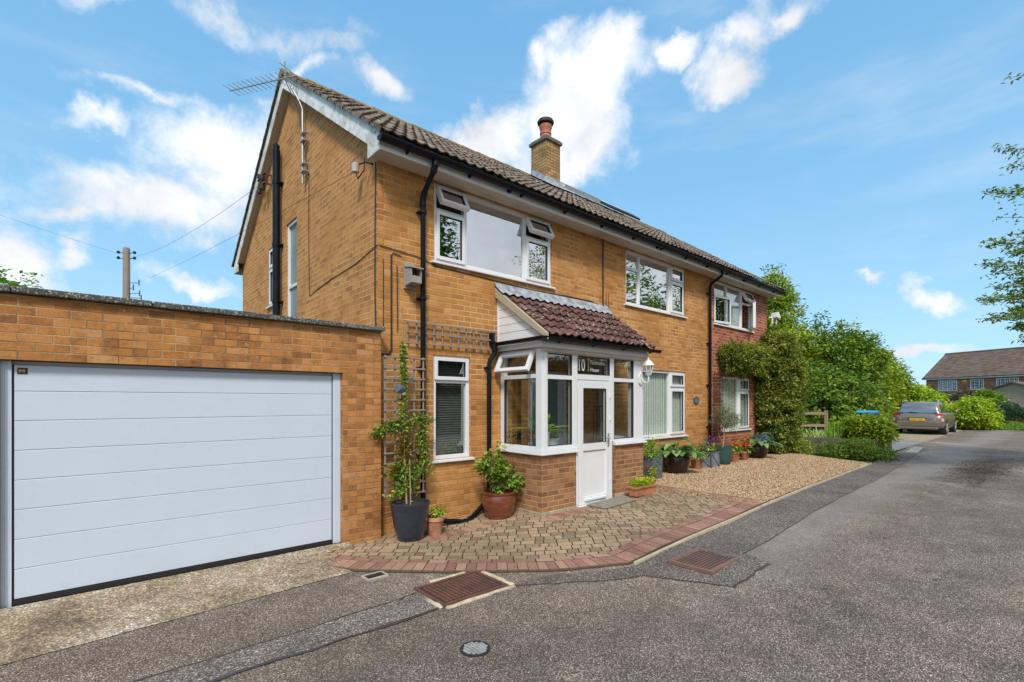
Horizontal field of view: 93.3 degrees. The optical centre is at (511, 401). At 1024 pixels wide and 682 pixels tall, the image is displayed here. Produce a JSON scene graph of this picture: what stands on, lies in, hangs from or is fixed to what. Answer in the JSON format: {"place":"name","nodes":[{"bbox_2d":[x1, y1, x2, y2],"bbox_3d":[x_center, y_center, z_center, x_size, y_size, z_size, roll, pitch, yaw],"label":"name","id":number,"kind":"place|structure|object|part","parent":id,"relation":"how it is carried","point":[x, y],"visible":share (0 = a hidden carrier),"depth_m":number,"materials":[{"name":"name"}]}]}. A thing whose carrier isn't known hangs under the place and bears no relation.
{"place":"outdoors","nodes":[
{"label":"outdoors","id":0,"kind":"place"},
{"bbox_2d":[12,415,976,606],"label":"ground","id":1,"kind":"structure","parent":0,"point":[866,460],"depth_m":5.51,"materials":[{"name":"grey concrete"}]},
{"bbox_2d":[0,266,43,288],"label":"background tree","id":2,"kind":"object","parent":1,"relation":"on","point":[3,280],"visible":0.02,"depth_m":23.54,"materials":[{"name":"green plant"}]},
{"bbox_2d":[116,247,141,299],"bbox_3d":[-17.415,-2.600,21.974,1.050,8.800,0.338,0,0,10],"label":"utility pole","id":3,"kind":"object","parent":1,"relation":"on","point":[126,258],"visible":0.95,"depth_m":21.91,"materials":[{"name":"grey wood"}]},
{"bbox_2d":[135,185,258,256],"bbox_3d":[-11.105,-5.450,15.801,0.007,2.306,17.428,0,0,-44],"label":"overhead wire","id":4,"kind":"object","parent":3,"relation":"hanging from","point":[207,221],"visible":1,"depth_m":12.17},
{"bbox_2d":[0,542,351,664],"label":"concrete apron","id":5,"kind":"object","parent":1,"relation":"on","point":[29,630],"visible":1,"depth_m":4.02,"materials":[{"name":"beige concrete"}]},
{"bbox_2d":[0,284,385,608],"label":"garage","id":6,"kind":"structure","parent":1,"relation":"on","point":[141,440],"depth_m":4.56,"materials":[{"name":"brick"}]},
{"bbox_2d":[12,364,332,605],"bbox_3d":[-3.061,0.671,4.757,2.590,1.942,0.052,0,0,-41],"label":"garage door","id":7,"kind":"structure","parent":6,"relation":"in","point":[120,476],"depth_m":4.52,"materials":[{"name":"metal"}]},
{"bbox_2d":[231,68,786,535],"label":"house","id":8,"kind":"structure","parent":1,"relation":"on","point":[465,228],"depth_m":7.69,"materials":[{"name":"orange brick"}]},
{"bbox_2d":[257,171,271,194],"bbox_3d":[-4.941,-4.350,9.575,0.496,0.400,0.173,0,0,37],"label":"wire bracket","id":9,"kind":"object","parent":8,"relation":"attached to","point":[261,177],"visible":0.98,"depth_m":9.47,"materials":[{"name":"metal"}]},
{"bbox_2d":[224,61,309,183],"bbox_3d":[-4.127,-4.542,8.091,1.674,1.924,0.440,0,0,26],"label":"tv aerial","id":10,"kind":"object","parent":8,"relation":"attached to","point":[303,164],"visible":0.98,"depth_m":7.92,"materials":[{"name":"silver metal"}]},
{"bbox_2d":[265,249,271,308],"bbox_3d":[-4.728,-2.448,9.556,0.140,1.185,0.500,0,0,-41],"label":"window","id":11,"kind":"structure","parent":8,"relation":"in","point":[270,252],"depth_m":9.64,"materials":[{"name":"white plastic"}]},
{"bbox_2d":[288,218,296,316],"bbox_3d":[-3.903,-2.118,8.617,0.140,2.205,0.700,0,0,-41],"label":"window","id":12,"kind":"structure","parent":8,"relation":"in","point":[292,227],"depth_m":8.75,"materials":[{"name":"white plastic"}]},
{"bbox_2d":[351,157,373,178],"bbox_3d":[-1.924,-2.964,6.168,0.334,0.243,0.137,0,0,27],"label":"cable clamp","id":13,"kind":"object","parent":8,"relation":"attached to","point":[355,167],"visible":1,"depth_m":6.19,"materials":[{"name":"grey ceramic"}]},
{"bbox_2d":[138,173,350,282],"bbox_3d":[-9.696,-4.140,14.144,0.006,2.326,21.978,0,0,-44],"label":"overhead wire","id":14,"kind":"object","parent":13,"relation":"hanging from","point":[264,220],"visible":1,"depth_m":8.45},
{"bbox_2d":[384,355,424,497],"bbox_3d":[-1.346,0.305,6.081,0.575,1.750,0.026,0,0,-41],"label":"trellis","id":15,"kind":"object","parent":8,"relation":"attached to","point":[413,409],"visible":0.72,"depth_m":6.02,"materials":[{"name":"brown wood"}]},
{"bbox_2d":[394,375,413,395],"bbox_3d":[-1.341,-0.207,5.978,0.119,0.265,0.278,0,0,30],"label":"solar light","id":16,"kind":"object","parent":15,"relation":"attached to","point":[400,388],"visible":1,"depth_m":5.91,"materials":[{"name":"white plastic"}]},
{"bbox_2d":[404,263,423,289],"bbox_3d":[-1.276,-1.635,6.248,0.174,0.330,0.223,0,0,-41],"label":"nest box","id":17,"kind":"object","parent":8,"relation":"attached to","point":[412,276],"visible":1,"depth_m":6.23,"materials":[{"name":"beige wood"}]},
{"bbox_2d":[407,320,496,350],"bbox_3d":[-0.800,-0.905,6.767,1.510,0.310,0.026,0,0,-41],"label":"trellis","id":18,"kind":"object","parent":8,"relation":"attached to","point":[450,336],"visible":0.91,"depth_m":6.74,"materials":[{"name":"brown wood"}]},
{"bbox_2d":[430,355,474,463],"bbox_3d":[-0.853,0.097,6.804,0.720,1.475,0.140,0,0,-41],"label":"window","id":19,"kind":"structure","parent":8,"relation":"in","point":[464,380],"depth_m":6.84,"materials":[{"name":"white plastic"}]},
{"bbox_2d":[431,183,555,289],"bbox_3d":[-0.188,-2.443,7.335,2.400,1.115,0.220,0,0,-41],"label":"window","id":20,"kind":"structure","parent":8,"relation":"in","point":[487,238],"depth_m":7.30,"materials":[{"name":"white plastic"}]},
{"bbox_2d":[528,371,565,444],"bbox_3d":[0.564,0.520,8.086,0.920,2.040,0.095,0,0,-41],"label":"inner door","id":21,"kind":"structure","parent":8,"relation":"in","point":[556,388],"depth_m":8.23,"materials":[{"name":"white plastic"}]},
{"bbox_2d":[443,282,661,523],"bbox_3d":[0.660,-0.048,7.369,4.133,3.504,1.129,0,0,-41],"label":"porch","id":22,"kind":"object","parent":8,"relation":"attached to","point":[576,471],"visible":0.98,"depth_m":7.22,"materials":[{"name":"plastic"}]},
{"bbox_2d":[507,428,535,444],"bbox_3d":[0.173,0.535,7.249,0.504,0.299,0.451,0,0,-41],"label":"houseplant","id":23,"kind":"object","parent":22,"relation":"on","point":[522,437],"visible":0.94,"depth_m":7.20,"materials":[{"name":"plant"}]},
{"bbox_2d":[511,406,566,444],"bbox_3d":[0.464,0.376,6.997,0.788,0.618,0.698,0,0,-41],"label":"houseplant","id":24,"kind":"object","parent":22,"relation":"on","point":[549,425],"visible":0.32,"depth_m":7.01,"materials":[{"name":"green plant"}]},
{"bbox_2d":[549,431,559,444],"bbox_3d":[0.607,0.555,7.219,0.206,0.260,0.212,0,0,-41],"label":"houseplant","id":25,"kind":"object","parent":22,"relation":"on","point":[553,441],"visible":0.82,"depth_m":7.15,"materials":[{"name":"white plastic"}]},
{"bbox_2d":[577,380,610,506],"bbox_3d":[1.273,0.640,7.437,0.790,1.920,0.116,0,0,-41],"label":"door","id":26,"kind":"structure","parent":22,"relation":"in","point":[594,477],"depth_m":7.43,"materials":[{"name":"white plastic"}]},
{"bbox_2d":[593,406,602,441],"bbox_3d":[1.569,0.816,8.366,0.511,1.487,0.015,0,0,-41],"label":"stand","id":27,"kind":"object","parent":22,"relation":"on","point":[596,423],"visible":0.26,"depth_m":8.26,"materials":[{"name":"brown wood"}]},
{"bbox_2d":[638,357,653,384],"bbox_3d":[2.277,-0.513,8.166,0.188,0.464,0.226,0,0,-41],"label":"wall lantern","id":28,"kind":"object","parent":22,"relation":"attached to","point":[648,362],"depth_m":8.13,"materials":[{"name":"white plastic"}]},
{"bbox_2d":[561,182,600,202],"bbox_3d":[1.758,-5.736,13.174,1.470,0.396,0.521,0,0,-41],"label":"solar collector","id":29,"kind":"object","parent":8,"relation":"attached to","point":[579,192],"visible":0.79,"depth_m":12.95,"materials":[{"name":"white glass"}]},
{"bbox_2d":[600,200,639,219],"bbox_3d":[3.039,-5.634,14.117,1.600,0.529,0.714,0,0,-41],"label":"solar collector","id":30,"kind":"object","parent":8,"relation":"attached to","point":[618,209],"visible":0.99,"depth_m":13.80,"materials":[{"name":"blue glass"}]},
{"bbox_2d":[624,250,687,318],"bbox_3d":[3.054,-2.443,10.236,2.340,1.115,0.140,0,0,-41],"label":"window","id":31,"kind":"structure","parent":8,"relation":"in","point":[653,285],"depth_m":10.23,"materials":[{"name":"white plastic"}]},
{"bbox_2d":[643,369,688,439],"bbox_3d":[3.099,0.057,10.276,2.320,1.455,0.140,0,0,-41],"label":"window","id":32,"kind":"structure","parent":8,"relation":"in","point":[670,387],"depth_m":10.61,"materials":[{"name":"white plastic"}]},
{"bbox_2d":[693,396,698,403],"bbox_3d":[4.302,-0.030,11.285,0.250,0.190,0.019,0,0,-41],"label":"house sign","id":33,"kind":"object","parent":8,"relation":"attached to","point":[696,400],"visible":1,"depth_m":11.27,"materials":[{"name":"stone"}]},
{"bbox_2d":[714,373,722,435],"bbox_3d":[5.084,0.070,11.903,0.450,1.540,0.026,0,0,-41],"label":"trellis","id":34,"kind":"object","parent":8,"relation":"attached to","point":[716,394],"visible":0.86,"depth_m":11.86,"materials":[{"name":"brown wood"}]},
{"bbox_2d":[713,281,755,332],"bbox_3d":[5.865,-2.448,12.544,2.310,1.105,0.384,0,0,-41],"label":"window","id":35,"kind":"structure","parent":8,"relation":"in","point":[748,297],"depth_m":12.83,"materials":[{"name":"white plastic"}]},
{"bbox_2d":[720,376,751,431],"bbox_3d":[5.860,0.062,12.701,1.770,1.405,0.140,0,0,-41],"label":"window","id":36,"kind":"structure","parent":8,"relation":"in","point":[739,390],"depth_m":12.90,"materials":[{"name":"white plastic"}]},
{"bbox_2d":[769,312,780,323],"bbox_3d":[7.597,-2.400,13.991,0.308,0.339,0.235,0,0,-41],"label":"floodlight","id":37,"kind":"object","parent":8,"relation":"attached to","point":[776,315],"visible":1,"depth_m":13.93,"materials":[{"name":"white plastic"}]},
{"bbox_2d":[325,485,766,572],"bbox_3d":[0.673,1.587,6.220,6.013,0.218,2.654,0,0,-41],"label":"paving border","id":38,"kind":"object","parent":1,"relation":"on","point":[631,552],"visible":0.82,"depth_m":5.09,"materials":[{"name":"red brick"}]},
{"bbox_2d":[472,441,524,519],"bbox_3d":[-0.139,1.093,6.793,0.793,1.112,0.560,0,0,-41],"label":"potted plant","id":39,"kind":"object","parent":38,"relation":"on","point":[498,501],"visible":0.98,"depth_m":6.65,"materials":[{"name":"green plant"}]},
{"bbox_2d":[715,328,811,454],"bbox_3d":[6.796,-0.160,13.074,4.447,3.846,1.453,0,0,-41],"label":"climbing shrub","id":40,"kind":"object","parent":1,"relation":"on","point":[777,367],"visible":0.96,"depth_m":13.23,"materials":[{"name":"green plant"}]},
{"bbox_2d":[759,263,828,376],"bbox_3d":[13.876,-2.869,25.307,4.967,8.917,4.868,0,0,-41],"label":"conifer tree","id":41,"kind":"object","parent":1,"relation":"on","point":[782,305],"visible":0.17,"depth_m":24.59,"materials":[{"name":"green plant"}]},
{"bbox_2d":[787,436,817,454],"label":"shrub","id":42,"kind":"object","parent":1,"relation":"on","point":[799,450],"visible":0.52,"depth_m":13.47,"materials":[{"name":"green plant"}]},
{"bbox_2d":[799,356,825,432],"bbox_3d":[12.895,-0.680,22.980,5.013,5.119,3.171,0,0,-11],"label":"holly tree","id":43,"kind":"object","parent":1,"relation":"on","point":[811,364],"visible":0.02,"depth_m":22.74,"materials":[{"name":"green plant"}]},
{"bbox_2d":[798,410,827,432],"bbox_3d":[9.915,0.900,18.105,3.384,1.160,0.173,0,0,16],"label":"post and rail fence","id":44,"kind":"object","parent":1,"relation":"on","point":[825,414],"visible":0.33,"depth_m":17.66,"materials":[{"name":"brown wood"}]},
{"bbox_2d":[794,434,891,455],"bbox_3d":[8.981,1.250,15.057,3.030,0.460,4.230,0,0,-41],"label":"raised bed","id":45,"kind":"object","parent":1,"relation":"on","point":[818,441],"visible":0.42,"depth_m":13.68,"materials":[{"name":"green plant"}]},
{"bbox_2d":[800,428,846,437],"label":"strap leaf plants","id":46,"kind":"object","parent":45,"relation":"on","point":[817,434],"visible":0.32,"depth_m":14.04,"materials":[{"name":"green plant"}]},
{"bbox_2d":[826,419,843,437],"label":"iris","id":47,"kind":"object","parent":45,"relation":"on","point":[836,434],"visible":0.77,"depth_m":13.62,"materials":[{"name":"green plant"}]},
{"bbox_2d":[826,411,905,447],"bbox_3d":[9.947,0.803,13.730,1.562,1.072,1.924,0,0,-41],"label":"shrub","id":48,"kind":"object","parent":45,"relation":"on","point":[881,429],"visible":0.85,"depth_m":13.29,"materials":[{"name":"green plant"}]},
{"bbox_2d":[799,361,894,434],"bbox_3d":[13.747,-0.199,20.613,5.929,3.627,3.278,0,0,-9],"label":"laurel tree","id":49,"kind":"object","parent":1,"relation":"on","point":[848,396],"visible":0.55,"depth_m":19.98,"materials":[{"name":"green plant"}]},
{"bbox_2d":[799,309,898,414],"bbox_3d":[17.018,-1.628,24.874,5.546,6.431,3.970,0,0,-17],"label":"cherry tree","id":50,"kind":"object","parent":1,"relation":"on","point":[851,350],"visible":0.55,"depth_m":24.05,"materials":[{"name":"green plant"}]},
{"bbox_2d":[812,434,898,460],"bbox_3d":[9.055,1.208,12.809,1.885,0.698,1.270,0,0,37],"label":"shrub","id":51,"kind":"object","parent":1,"relation":"on","point":[847,448],"visible":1,"depth_m":12.61,"materials":[{"name":"green plant"}]},
{"bbox_2d":[837,336,914,417],"bbox_3d":[21.487,-1.176,28.902,5.838,5.850,4.120,0,0,-26],"label":"willow tree","id":52,"kind":"object","parent":1,"relation":"on","point":[891,388],"visible":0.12,"depth_m":27.91,"materials":[{"name":"green plant"}]},
{"bbox_2d":[876,345,923,418],"bbox_3d":[25.964,-1.209,34.404,7.191,5.617,4.389,0,0,-25],"label":"dark tree","id":53,"kind":"object","parent":1,"relation":"on","point":[906,382],"visible":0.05,"depth_m":33.47,"materials":[{"name":"green plant"}]},
{"bbox_2d":[898,382,951,405],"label":"shrub","id":54,"kind":"object","parent":1,"relation":"on","point":[927,393],"visible":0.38,"depth_m":33.31,"materials":[{"name":"green plant"}]},
{"bbox_2d":[921,347,1023,403],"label":"house","id":55,"kind":"structure","parent":1,"relation":"on","point":[972,370],"depth_m":62.70,"materials":[{"name":"tile"}]},
{"bbox_2d":[938,380,956,390],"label":"window","id":56,"kind":"structure","parent":55,"relation":"in","point":[943,385],"depth_m":64.79,"materials":[{"name":"glass"}]},
{"bbox_2d":[970,379,983,389],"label":"window","id":57,"kind":"structure","parent":55,"relation":"in","point":[974,383],"depth_m":61.59,"materials":[{"name":"white plastic"}]},
{"bbox_2d":[996,378,1018,385],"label":"window","id":58,"kind":"structure","parent":55,"relation":"in","point":[999,381],"depth_m":58.83,"materials":[{"name":"white glass"}]},
{"bbox_2d":[945,394,1005,430],"bbox_3d":[23.903,0.603,25.725,3.371,2.018,3.266,0,0,-41],"label":"shrub","id":59,"kind":"object","parent":1,"relation":"on","point":[977,413],"visible":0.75,"depth_m":24.99,"materials":[{"name":"green plant"}]},
{"bbox_2d":[938,387,1014,404],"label":"shrub","id":60,"kind":"object","parent":1,"relation":"on","point":[957,396],"visible":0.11,"depth_m":38.25,"materials":[{"name":"green plant"}]},
{"bbox_2d":[964,387,1010,407],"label":"shrub","id":61,"kind":"object","parent":1,"relation":"on","point":[990,393],"visible":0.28,"depth_m":35.52,"materials":[{"name":"green plant"}]},
{"bbox_2d":[974,72,1023,344],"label":"beech tree","id":62,"kind":"object","parent":1,"relation":"on","point":[1018,309],"visible":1,"depth_m":8.78,"materials":[{"name":"green plant"}]},
{"bbox_2d":[988,421,1023,430],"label":"shrub","id":63,"kind":"object","parent":1,"relation":"on","point":[1014,426],"visible":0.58,"depth_m":25.19,"materials":[{"name":"green plant"}]},
{"bbox_2d":[989,382,1023,406],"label":"outbuilding","id":64,"kind":"structure","parent":1,"relation":"on","point":[1015,391],"depth_m":48.64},
{"bbox_2d":[993,400,1023,422],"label":"shrub","id":65,"kind":"object","parent":1,"relation":"on","point":[1011,411],"visible":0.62,"depth_m":27.23,"materials":[{"name":"green plant"}]},
{"bbox_2d":[998,418,1023,424],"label":"shrub","id":66,"kind":"object","parent":1,"relation":"on","point":[1008,421],"visible":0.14,"depth_m":26.69,"materials":[{"name":"green plant"}]},
{"bbox_2d":[0,430,1023,681],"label":"road","id":67,"kind":"structure","parent":0,"point":[850,618],"depth_m":3.73,"materials":[{"name":"grey asphalt"}]},
{"bbox_2d":[131,591,417,681],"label":"tar seam","id":68,"kind":"object","parent":67,"relation":"on","point":[263,641],"visible":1,"depth_m":3.38,"materials":[{"name":"black asphalt"}]},
{"bbox_2d":[136,592,436,681],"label":"road patch","id":69,"kind":"object","parent":67,"relation":"on","point":[416,603],"visible":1,"depth_m":3.42,"materials":[{"name":"grey asphalt"}]},
{"bbox_2d":[207,605,446,681],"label":"tar seam","id":70,"kind":"object","parent":69,"relation":"on","point":[305,651],"visible":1,"depth_m":3.31,"materials":[{"name":"black asphalt"}]},
{"bbox_2d":[361,571,388,581],"bbox_3d":[-1.333,1.702,4.699,0.220,0.036,0.150,0,0,-41],"label":"drain gully","id":71,"kind":"object","parent":67,"relation":"on","point":[373,576],"visible":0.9,"depth_m":4.69,"materials":[{"name":"concrete"}]},
{"bbox_2d":[414,568,515,608],"bbox_3d":[-0.460,1.700,4.423,0.825,0.052,0.640,0,0,-41],"label":"manhole cover","id":72,"kind":"object","parent":67,"relation":"on","point":[460,588],"visible":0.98,"depth_m":4.38,"materials":[{"name":"metal"}]},
{"bbox_2d":[460,640,489,656],"bbox_3d":[-0.253,1.699,3.318,0.208,0.022,0.208,0,0,-41],"label":"drain grate","id":73,"kind":"object","parent":67,"relation":"on","point":[475,648],"visible":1,"depth_m":3.31,"materials":[{"name":"grey metal"}]},
{"bbox_2d":[515,449,924,586],"bbox_3d":[6.699,1.586,9.381,16.552,0.220,1.467,0,0,-41],"label":"road patch","id":74,"kind":"object","parent":67,"relation":"on","point":[739,537],"visible":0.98,"depth_m":5.61,"materials":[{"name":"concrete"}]},
{"bbox_2d":[527,575,643,584],"bbox_3d":[0.631,1.676,4.542,1.278,0.032,0.034,0,0,-7],"label":"tar seam","id":75,"kind":"object","parent":74,"relation":"on","point":[576,581],"visible":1,"depth_m":4.55,"materials":[{"name":"black asphalt"}]},
{"bbox_2d":[668,547,740,574],"bbox_3d":[1.962,1.612,4.918,0.648,0.036,0.471,0,0,-41],"label":"manhole cover","id":76,"kind":"object","parent":74,"relation":"on","point":[703,562],"visible":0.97,"depth_m":4.85,"materials":[{"name":"metal"}]},
{"bbox_2d":[645,563,769,586],"bbox_3d":[1.925,1.627,4.479,1.299,0.066,0.443,0,0,-6],"label":"tar seam","id":77,"kind":"object","parent":74,"relation":"on","point":[749,576],"visible":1,"depth_m":4.45,"materials":[{"name":"black asphalt"}]},
{"bbox_2d":[744,452,919,555],"bbox_3d":[7.588,1.532,9.972,14.449,0.121,0.250,0,0,-44],"label":"tar seam","id":78,"kind":"object","parent":74,"relation":"on","point":[815,510],"visible":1,"depth_m":6.45,"materials":[{"name":"black asphalt"}]},
{"bbox_2d":[633,463,871,564],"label":"kerb","id":79,"kind":"structure","parent":67,"relation":"on","point":[644,558],"depth_m":6.31,"materials":[{"name":"concrete"}]},
{"bbox_2d":[643,453,867,509],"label":"gravel","id":80,"kind":"structure","parent":67,"relation":"on","point":[749,475],"depth_m":9.44,"materials":[{"name":"beige gravel"}]},
{"bbox_2d":[643,414,668,478],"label":"potted plant","id":81,"kind":"object","parent":80,"relation":"on","point":[653,459],"visible":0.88,"depth_m":9.18,"materials":[{"name":"green plant"}]},
{"bbox_2d":[655,438,706,473],"bbox_3d":[3.352,1.100,9.884,0.999,0.716,0.965,0,0,-8],"label":"potted plant","id":82,"kind":"object","parent":80,"relation":"on","point":[676,461],"visible":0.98,"depth_m":9.69,"materials":[{"name":"green plant"}]},
{"bbox_2d":[690,449,707,468],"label":"potted plant","id":83,"kind":"object","parent":80,"relation":"on","point":[696,463],"visible":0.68,"depth_m":10.40,"materials":[{"name":"orange plant"}]},
{"bbox_2d":[693,436,722,467],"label":"potted plant","id":84,"kind":"object","parent":80,"relation":"on","point":[712,459],"visible":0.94,"depth_m":10.72,"materials":[{"name":"grey plant"}]},
{"bbox_2d":[708,401,746,464],"bbox_3d":[5.141,0.716,11.407,1.530,1.484,0.725,0,0,-41],"label":"potted plant","id":85,"kind":"object","parent":80,"relation":"on","point":[725,456],"visible":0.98,"depth_m":11.17,"materials":[{"name":"green plant"}]},
{"bbox_2d":[727,441,743,461],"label":"potted plant","id":86,"kind":"object","parent":80,"relation":"on","point":[735,454],"visible":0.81,"depth_m":11.57,"materials":[{"name":"orange plant"}]},
{"bbox_2d":[738,441,753,460],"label":"potted plant","id":87,"kind":"object","parent":80,"relation":"on","point":[744,454],"visible":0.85,"depth_m":11.93,"materials":[{"name":"orange plant"}]},
{"bbox_2d":[739,432,783,458],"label":"potted plant","id":88,"kind":"object","parent":80,"relation":"on","point":[760,446],"visible":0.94,"depth_m":12.28,"materials":[{"name":"green plant"}]},
{"bbox_2d":[687,490,1022,614],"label":"fallen leaves","id":89,"kind":"object","parent":67,"relation":"on","point":[844,549],"visible":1,"depth_m":4.42,"materials":[{"name":"brown plant"}]},
{"bbox_2d":[867,456,906,464],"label":"leaf litter","id":90,"kind":"object","parent":67,"relation":"on","point":[889,460],"visible":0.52,"depth_m":12.10,"materials":[{"name":"brown plant"}]},
{"bbox_2d":[905,447,922,452],"bbox_3d":[12.368,1.471,14.858,0.290,0.001,2.430,0,0,44],"label":"road patch","id":91,"kind":"object","parent":67,"relation":"on","point":[915,449],"visible":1,"depth_m":14.72,"materials":[{"name":"concrete"}]},
{"bbox_2d":[915,449,1023,492],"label":"leaf litter","id":92,"kind":"object","parent":67,"relation":"on","point":[979,471],"visible":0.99,"depth_m":10.09,"materials":[{"name":"brown plant"}]},
{"bbox_2d":[0,0,1023,386],"label":"sky","id":93,"kind":"structure","parent":0,"point":[846,145],"materials":[{"name":"blue"}]},
{"bbox_2d":[328,487,759,572],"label":"block paving","id":94,"kind":"structure","parent":0,"point":[595,530],"depth_m":5.94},
{"bbox_2d":[368,341,436,542],"bbox_3d":[-1.237,0.468,5.933,0.955,2.439,0.531,0,0,-41],"label":"potted plant","id":95,"kind":"object","parent":94,"relation":"on","point":[410,517],"visible":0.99,"depth_m":5.92,"materials":[{"name":"green plant"}]},
{"bbox_2d":[427,504,448,536],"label":"potted plant","id":96,"kind":"object","parent":94,"relation":"on","point":[435,520],"visible":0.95,"depth_m":6.01,"materials":[{"name":"orange plant"}]},
{"bbox_2d":[587,496,635,508],"bbox_3d":[1.526,1.536,7.370,0.780,0.035,0.340,0,0,-41],"label":"door mat","id":97,"kind":"object","parent":94,"relation":"on","point":[610,502],"depth_m":7.33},
{"bbox_2d":[626,474,657,496],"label":"potted plant","id":98,"kind":"object","parent":94,"relation":"on","point":[641,487],"visible":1,"depth_m":7.79,"materials":[{"name":"orange plant"}]},
{"bbox_2d":[643,462,662,482],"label":"potted plant","id":99,"kind":"object","parent":94,"relation":"on","point":[653,469],"visible":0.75,"depth_m":8.37,"materials":[{"name":"green plant"}]},
{"bbox_2d":[892,430,961,450],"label":"driveway","id":100,"kind":"structure","parent":0,"point":[901,444],"depth_m":16.67,"materials":[{"name":"concrete"}]},
{"bbox_2d":[856,410,878,418],"bbox_3d":[12.439,0.850,16.917,0.660,1.080,0.577,0,0,-41],"label":"wheelie bin","id":101,"kind":"object","parent":100,"relation":"on","point":[859,412],"visible":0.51,"depth_m":16.78,"materials":[{"name":"plastic"}]},
{"bbox_2d":[894,429,960,441],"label":"drive gravel","id":102,"kind":"structure","parent":100,"relation":"on","point":[921,435],"depth_m":21.03,"materials":[{"name":"beige gravel"}]},
{"bbox_2d":[893,401,958,434],"bbox_3d":[19.833,0.720,23.147,4.446,1.627,2.185,0,0,-41],"label":"car","id":103,"kind":"object","parent":102,"relation":"on","point":[928,416],"visible":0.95,"depth_m":21.78,"materials":[{"name":"grey metal"}]},
{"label":"rear window","id":104,"kind":"part","parent":103,"relation":"part of","materials":[{"name":"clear glass"}]},
{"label":"side window","id":105,"kind":"part","parent":103,"relation":"part of","materials":[{"name":"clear glass"}]}
]}

